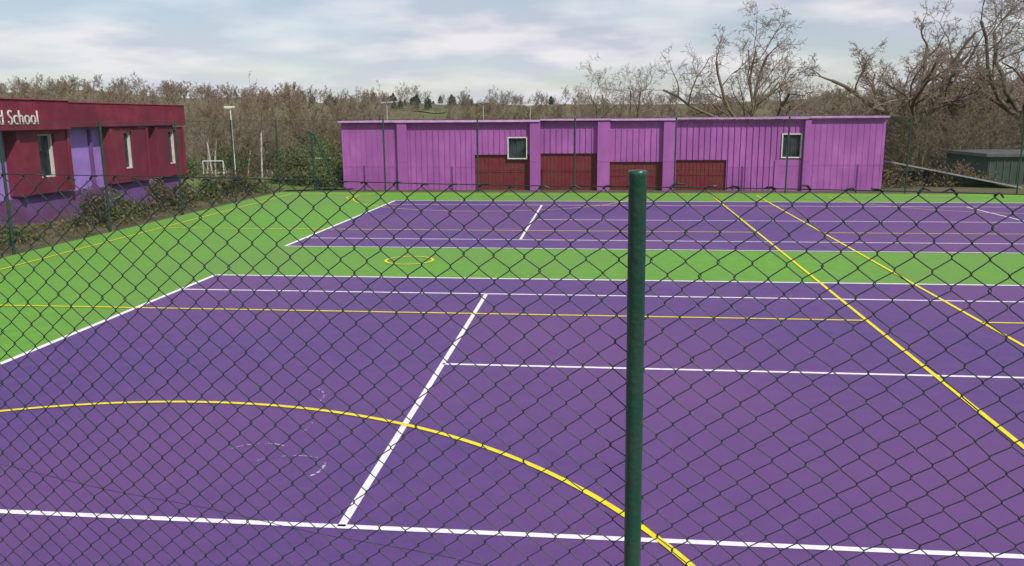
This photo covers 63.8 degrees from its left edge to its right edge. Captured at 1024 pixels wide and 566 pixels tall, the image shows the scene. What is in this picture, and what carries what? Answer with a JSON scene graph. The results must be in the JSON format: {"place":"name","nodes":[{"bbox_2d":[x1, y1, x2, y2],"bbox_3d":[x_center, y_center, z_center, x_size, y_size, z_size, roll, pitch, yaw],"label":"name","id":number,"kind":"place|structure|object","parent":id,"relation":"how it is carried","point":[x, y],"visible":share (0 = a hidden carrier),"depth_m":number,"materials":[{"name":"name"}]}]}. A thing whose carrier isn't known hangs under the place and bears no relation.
{"place":"outdoors","nodes":[
{"label":"outdoors","id":0,"kind":"place"},
{"bbox_2d":[37,136,41,150],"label":"window blinds","id":1,"kind":"object","parent":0,"point":[39,142],"depth_m":24.02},
{"bbox_2d":[182,177,350,191],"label":"school lawn","id":2,"kind":"structure","parent":0,"point":[274,185],"depth_m":36.98,"materials":[{"name":"green plant"}]},
{"bbox_2d":[177,149,205,178],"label":"evergreen bush","id":3,"kind":"object","parent":2,"relation":"on","point":[190,169],"visible":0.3,"depth_m":44.71,"materials":[{"name":"green plant"}]},
{"bbox_2d":[177,91,228,176],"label":"birch tree","id":4,"kind":"object","parent":2,"relation":"on","point":[206,143],"visible":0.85,"depth_m":48.99,"materials":[{"name":"brown plant"}]},
{"bbox_2d":[185,108,229,173],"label":"birch tree","id":5,"kind":"object","parent":2,"relation":"on","point":[221,119],"visible":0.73,"depth_m":50.35,"materials":[{"name":"brown plant"}]},
{"bbox_2d":[202,160,226,173],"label":"football goal","id":6,"kind":"object","parent":2,"relation":"on","point":[213,161],"visible":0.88,"depth_m":46.00,"materials":[{"name":"white metal"}]},
{"bbox_2d":[224,106,235,173],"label":"lamp post","id":7,"kind":"object","parent":2,"relation":"on","point":[228,107],"visible":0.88,"depth_m":49.94,"materials":[{"name":"white metal"}]},
{"bbox_2d":[229,71,295,176],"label":"birch tree","id":8,"kind":"object","parent":2,"relation":"on","point":[261,155],"visible":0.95,"depth_m":48.55,"materials":[{"name":"brown plant"}]},
{"bbox_2d":[239,129,296,170],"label":"evergreen bush","id":9,"kind":"object","parent":2,"relation":"on","point":[268,160],"visible":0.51,"depth_m":50.82,"materials":[{"name":"green plant"}]},
{"bbox_2d":[248,115,288,175],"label":"birch tree","id":10,"kind":"object","parent":2,"relation":"on","point":[268,135],"visible":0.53,"depth_m":56.36,"materials":[{"name":"brown plant"}]},
{"bbox_2d":[263,164,308,183],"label":"evergreen bush","id":11,"kind":"object","parent":2,"relation":"on","point":[276,176],"visible":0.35,"depth_m":38.78,"materials":[{"name":"green plant"}]},
{"bbox_2d":[267,146,318,176],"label":"evergreen bush","id":12,"kind":"object","parent":2,"relation":"on","point":[292,163],"visible":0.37,"depth_m":43.19,"materials":[{"name":"green plant"}]},
{"bbox_2d":[282,163,330,185],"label":"evergreen bush","id":13,"kind":"object","parent":2,"relation":"on","point":[298,176],"visible":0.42,"depth_m":37.51,"materials":[{"name":"green plant"}]},
{"bbox_2d":[274,136,341,170],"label":"evergreen bush","id":14,"kind":"object","parent":2,"relation":"on","point":[295,153],"visible":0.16,"depth_m":46.56,"materials":[{"name":"green plant"}]},
{"bbox_2d":[291,105,328,150],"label":"birch tree","id":15,"kind":"object","parent":2,"relation":"on","point":[312,122],"visible":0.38,"depth_m":56.78,"materials":[{"name":"brown plant"}]},
{"bbox_2d":[297,131,336,189],"bbox_3d":[-8.342,-5.252,35.275,1.654,2.485,0.423,1,11,6],"label":"basketball stand","id":16,"kind":"object","parent":2,"relation":"on","point":[317,141],"visible":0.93,"depth_m":35.23,"materials":[{"name":"green metal"}]},
{"bbox_2d":[295,136,342,175],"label":"evergreen bush","id":17,"kind":"object","parent":2,"relation":"on","point":[332,157],"visible":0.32,"depth_m":42.03,"materials":[{"name":"green plant"}]},
{"bbox_2d":[306,162,343,187],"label":"evergreen bush","id":18,"kind":"object","parent":2,"relation":"on","point":[335,176],"visible":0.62,"depth_m":36.56,"materials":[{"name":"green plant"}]},
{"bbox_2d":[330,155,342,173],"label":"evergreen bush","id":19,"kind":"object","parent":2,"relation":"on","point":[341,168],"visible":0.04,"depth_m":39.75,"materials":[{"name":"green plant"}]},
{"bbox_2d":[402,110,447,112],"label":"pasture field","id":20,"kind":"structure","parent":0,"point":[428,111],"depth_m":710.54,"materials":[{"name":"green plant"}]},
{"bbox_2d":[0,0,1023,104],"label":"sky","id":21,"kind":"structure","parent":0,"point":[524,47],"materials":[{"name":"grey"}]},
{"bbox_2d":[3,88,1023,193],"bbox_3d":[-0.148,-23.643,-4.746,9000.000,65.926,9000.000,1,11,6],"label":"ground","id":22,"kind":"structure","parent":0,"point":[761,112],"depth_m":539.08,"materials":[{"name":"green plant"}]},
{"bbox_2d":[25,78,108,101],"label":"bare tree","id":23,"kind":"object","parent":22,"relation":"on","point":[97,97],"visible":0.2,"depth_m":73.23,"materials":[{"name":"brown wood"}]},
{"bbox_2d":[0,125,176,200],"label":"walls","id":24,"kind":"structure","parent":22,"relation":"on","point":[83,139],"depth_m":26.36,"materials":[{"name":"paint"}]},
{"bbox_2d":[0,99,70,130],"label":"sign fascia","id":25,"kind":"structure","parent":24,"relation":"attached to","point":[52,111],"depth_m":23.27,"materials":[{"name":"red metal"}]},
{"bbox_2d":[0,110,38,124],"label":"sign lettering","id":26,"kind":"object","parent":25,"relation":"attached to","point":[18,116],"visible":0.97,"depth_m":22.54},
{"bbox_2d":[87,129,96,187],"bbox_3d":[-13.640,-3.741,26.784,0.100,2.490,0.080,1,11,6],"label":"downpipe","id":27,"kind":"object","parent":24,"relation":"attached to","point":[89,135],"visible":0.57,"depth_m":26.68,"materials":[{"name":"purple metal"}]},
{"bbox_2d":[2,127,186,196],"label":"wall panels","id":28,"kind":"object","parent":24,"relation":"attached to","point":[156,162],"depth_m":27.19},
{"bbox_2d":[37,130,175,177],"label":"window frames","id":29,"kind":"structure","parent":28,"relation":"in","point":[128,142],"depth_m":28.48,"materials":[{"name":"white plastic"}]},
{"bbox_2d":[39,131,172,175],"bbox_3d":[-13.723,-3.908,25.026,0.040,1.250,13.400,1,11,6],"label":"window glass","id":30,"kind":"object","parent":29,"relation":"in","point":[47,165],"visible":0.33,"depth_m":24.39,"materials":[{"name":"glass"}]},
{"bbox_2d":[68,103,184,126],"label":"fascia","id":31,"kind":"structure","parent":24,"relation":"on","point":[91,114],"depth_m":27.79,"materials":[{"name":"red paint"}]},
{"bbox_2d":[0,98,184,105],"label":"roof edge trim","id":32,"kind":"structure","parent":31,"relation":"on","point":[86,102],"depth_m":25.52,"materials":[{"name":"red metal"}]},
{"bbox_2d":[0,177,181,230],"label":"base wall","id":33,"kind":"structure","parent":22,"relation":"on","point":[61,200],"depth_m":24.97,"materials":[{"name":"purple paint"}]},
{"bbox_2d":[0,186,285,256],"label":"planted verge","id":34,"kind":"structure","parent":22,"relation":"on","point":[40,242],"depth_m":22.97,"materials":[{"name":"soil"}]},
{"bbox_2d":[0,219,14,251],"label":"shrub","id":35,"kind":"object","parent":34,"relation":"on","point":[5,234],"visible":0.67,"depth_m":18.86,"materials":[{"name":"green plant"}]},
{"bbox_2d":[0,220,45,244],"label":"shrub","id":36,"kind":"object","parent":34,"relation":"on","point":[29,235],"visible":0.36,"depth_m":20.12,"materials":[{"name":"green plant"}]},
{"bbox_2d":[54,181,119,227],"bbox_3d":[-11.973,-2.160,23.184,1.652,1.516,1.678,1,11,6],"label":"shrub","id":37,"kind":"object","parent":34,"relation":"on","point":[87,204],"visible":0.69,"depth_m":23.12,"materials":[{"name":"green plant"}]},
{"bbox_2d":[84,185,147,222],"bbox_3d":[-11.677,-2.303,24.150,1.759,1.414,1.666,-3,12,-12],"label":"shrub","id":38,"kind":"object","parent":34,"relation":"on","point":[126,211],"visible":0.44,"depth_m":24.23,"materials":[{"name":"green plant"}]},
{"bbox_2d":[116,196,154,218],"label":"shrub","id":39,"kind":"object","parent":34,"relation":"on","point":[136,204],"visible":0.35,"depth_m":25.54,"materials":[{"name":"green plant"}]},
{"bbox_2d":[132,177,193,214],"bbox_3d":[-11.418,-2.752,26.619,1.912,1.322,1.505,7,14,33],"label":"shrub","id":40,"kind":"object","parent":34,"relation":"on","point":[155,190],"visible":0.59,"depth_m":26.69,"materials":[{"name":"green plant"}]},
{"bbox_2d":[148,179,197,209],"bbox_3d":[-11.371,-2.973,27.782,1.592,1.293,1.339,-7,13,-28],"label":"shrub","id":41,"kind":"object","parent":34,"relation":"on","point":[189,196],"visible":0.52,"depth_m":27.70,"materials":[{"name":"green plant"}]},
{"bbox_2d":[187,168,234,203],"bbox_3d":[-11.185,-3.599,30.425,1.859,1.477,1.888,1,11,6],"label":"shrub","id":42,"kind":"object","parent":34,"relation":"on","point":[208,190],"visible":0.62,"depth_m":30.21,"materials":[{"name":"green plant"}]},
{"bbox_2d":[201,161,241,198],"bbox_3d":[-11.220,-3.905,31.570,1.932,1.631,1.889,1,11,6],"label":"shrub","id":43,"kind":"object","parent":34,"relation":"on","point":[227,192],"visible":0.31,"depth_m":31.33,"materials":[{"name":"green plant"}]},
{"bbox_2d":[216,167,257,194],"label":"shrub","id":44,"kind":"object","parent":34,"relation":"on","point":[241,182],"visible":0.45,"depth_m":32.76,"materials":[{"name":"green plant"}]},
{"bbox_2d":[236,172,278,193],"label":"shrub","id":45,"kind":"object","parent":34,"relation":"on","point":[263,186],"visible":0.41,"depth_m":33.73,"materials":[{"name":"green plant"}]},
{"bbox_2d":[110,72,202,147],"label":"bare tree","id":46,"kind":"object","parent":22,"relation":"on","point":[130,93],"visible":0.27,"depth_m":73.15,"materials":[{"name":"brown wood"}]},
{"bbox_2d":[186,98,247,176],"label":"birch tree","id":47,"kind":"object","parent":22,"relation":"on","point":[214,144],"visible":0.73,"depth_m":50.93,"materials":[{"name":"brown plant"}]},
{"bbox_2d":[202,113,244,177],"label":"birch tree","id":48,"kind":"object","parent":22,"relation":"on","point":[224,142],"visible":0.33,"depth_m":57.26,"materials":[{"name":"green plant"}]},
{"bbox_2d":[226,101,264,173],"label":"birch tree","id":49,"kind":"object","parent":22,"relation":"on","point":[246,136],"visible":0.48,"depth_m":57.53,"materials":[{"name":"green plant"}]},
{"bbox_2d":[237,111,287,175],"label":"birch tree","id":50,"kind":"object","parent":22,"relation":"on","point":[264,140],"visible":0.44,"depth_m":57.01,"materials":[{"name":"brown plant"}]},
{"bbox_2d":[354,79,416,120],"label":"bare tree","id":51,"kind":"object","parent":22,"relation":"on","point":[378,106],"visible":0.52,"depth_m":117.48,"materials":[{"name":"brown wood"}]},
{"bbox_2d":[380,102,392,120],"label":"floodlight mast","id":52,"kind":"object","parent":22,"relation":"on","point":[386,107],"visible":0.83,"depth_m":59.81,"materials":[{"name":"metal"}]},
{"bbox_2d":[477,101,488,119],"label":"floodlight mast","id":53,"kind":"object","parent":22,"relation":"on","point":[485,102],"visible":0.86,"depth_m":61.08,"materials":[{"name":"metal"}]},
{"bbox_2d":[0,201,1023,565],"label":"purple sports court","id":54,"kind":"object","parent":22,"relation":"on","point":[930,317],"visible":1,"depth_m":8.50,"materials":[{"name":"plastic"}]},
{"bbox_2d":[229,388,325,475],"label":"chalk scuff marks","id":55,"kind":"object","parent":54,"relation":"on","point":[323,466],"visible":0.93,"depth_m":7.45},
{"bbox_2d":[0,200,1023,558],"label":"white tennis lines","id":56,"kind":"object","parent":54,"relation":"on","point":[482,532],"visible":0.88,"depth_m":7.17,"materials":[{"name":"paint"}]},
{"bbox_2d":[0,192,1023,361],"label":"green court surround","id":57,"kind":"object","parent":22,"relation":"on","point":[913,270],"visible":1,"depth_m":17.37,"materials":[{"name":"plastic"}]},
{"bbox_2d":[0,116,1023,257],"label":"perimeter fence","id":58,"kind":"object","parent":57,"relation":"on","point":[5,188],"visible":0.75,"depth_m":31.73,"materials":[{"name":"green metal"}]},
{"bbox_2d":[0,194,1023,565],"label":"yellow netball lines","id":59,"kind":"object","parent":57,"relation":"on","point":[682,556],"visible":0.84,"depth_m":9.94,"materials":[{"name":"paint"}]},
{"bbox_2d":[0,62,1023,180],"bbox_3d":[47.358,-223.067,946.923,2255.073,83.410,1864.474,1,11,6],"label":"woodland","id":60,"kind":"object","parent":22,"relation":"on","point":[173,94],"visible":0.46,"depth_m":153.55,"materials":[{"name":"brown plant"}]},
{"bbox_2d":[193,134,258,169],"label":"evergreen bush","id":61,"kind":"object","parent":60,"relation":"on","point":[245,165],"visible":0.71,"depth_m":52.10,"materials":[{"name":"green plant"}]},
{"bbox_2d":[285,127,340,166],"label":"evergreen bush","id":62,"kind":"object","parent":60,"relation":"on","point":[316,145],"visible":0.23,"depth_m":52.74,"materials":[{"name":"green plant"}]},
{"bbox_2d":[525,104,533,119],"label":"floodlight mast","id":63,"kind":"object","parent":22,"relation":"on","point":[530,105],"visible":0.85,"depth_m":60.72,"materials":[{"name":"metal"}]},
{"bbox_2d":[338,116,889,190],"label":"garage block","id":64,"kind":"structure","parent":22,"relation":"on","point":[558,163],"depth_m":34.34,"materials":[{"name":"purple metal"}]},
{"bbox_2d":[475,155,725,189],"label":"garage doors","id":65,"kind":"structure","parent":64,"relation":"in","point":[589,163],"depth_m":34.79,"materials":[{"name":"red metal"}]},
{"bbox_2d":[509,135,800,157],"bbox_3d":[5.821,-5.688,34.273,12.000,0.960,0.060,1,11,6],"label":"window glass","id":66,"kind":"structure","parent":64,"relation":"in","point":[794,153],"depth_m":34.70,"materials":[{"name":"black glass"}]},
{"bbox_2d":[507,133,802,158],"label":"window frames","id":67,"kind":"structure","parent":64,"relation":"in","point":[801,134],"depth_m":33.65,"materials":[{"name":"white plastic"}]},
{"bbox_2d":[571,53,674,120],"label":"bare tree","id":68,"kind":"object","parent":22,"relation":"on","point":[643,112],"visible":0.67,"depth_m":95.68,"materials":[{"name":"brown wood"}]},
{"bbox_2d":[605,1,830,119],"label":"oak tree","id":69,"kind":"object","parent":22,"relation":"on","point":[758,79],"visible":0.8,"depth_m":56.83,"materials":[{"name":"brown plant"}]},
{"bbox_2d":[881,159,925,189],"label":"bramble thicket","id":70,"kind":"object","parent":22,"relation":"on","point":[897,175],"visible":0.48,"depth_m":34.80,"materials":[{"name":"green plant"}]},
{"bbox_2d":[792,0,1023,170],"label":"oak tree","id":71,"kind":"object","parent":22,"relation":"on","point":[946,76],"visible":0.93,"depth_m":45.04,"materials":[{"name":"brown plant"}]},
{"bbox_2d":[848,40,1012,170],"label":"bare tree","id":72,"kind":"object","parent":22,"relation":"on","point":[897,95],"visible":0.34,"depth_m":57.61,"materials":[{"name":"brown wood"}]},
{"bbox_2d":[902,161,961,188],"bbox_3d":[18.045,-4.569,35.528,2.923,1.415,2.847,1,11,6],"label":"bramble thicket","id":73,"kind":"object","parent":22,"relation":"on","point":[932,180],"visible":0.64,"depth_m":35.37,"materials":[{"name":"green plant"}]},
{"bbox_2d":[882,160,1020,187],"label":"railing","id":74,"kind":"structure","parent":22,"relation":"on","point":[929,175],"depth_m":36.33,"materials":[{"name":"metal"}]},
{"bbox_2d":[897,0,1023,148],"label":"oak tree","id":75,"kind":"object","parent":22,"relation":"on","point":[1018,110],"visible":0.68,"depth_m":46.40,"materials":[{"name":"brown plant"}]},
{"bbox_2d":[945,159,1009,185],"bbox_3d":[20.239,-4.808,36.353,3.619,1.532,2.590,8,14,35],"label":"bramble thicket","id":76,"kind":"object","parent":22,"relation":"on","point":[972,182],"visible":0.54,"depth_m":36.11,"materials":[{"name":"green plant"}]},
{"bbox_2d":[941,149,1023,184],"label":"timber hut","id":77,"kind":"object","parent":22,"relation":"on","point":[997,156],"visible":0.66,"depth_m":36.41,"materials":[{"name":"wood"}]},
{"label":"raised grass bank","id":78,"kind":"object","parent":22,"relation":"on","visible":0},
{"bbox_2d":[0,170,1023,565],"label":"chain link fence","id":79,"kind":"object","parent":78,"relation":"on","point":[636,208],"visible":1,"depth_m":2.02,"materials":[{"name":"green metal"}]}
]}

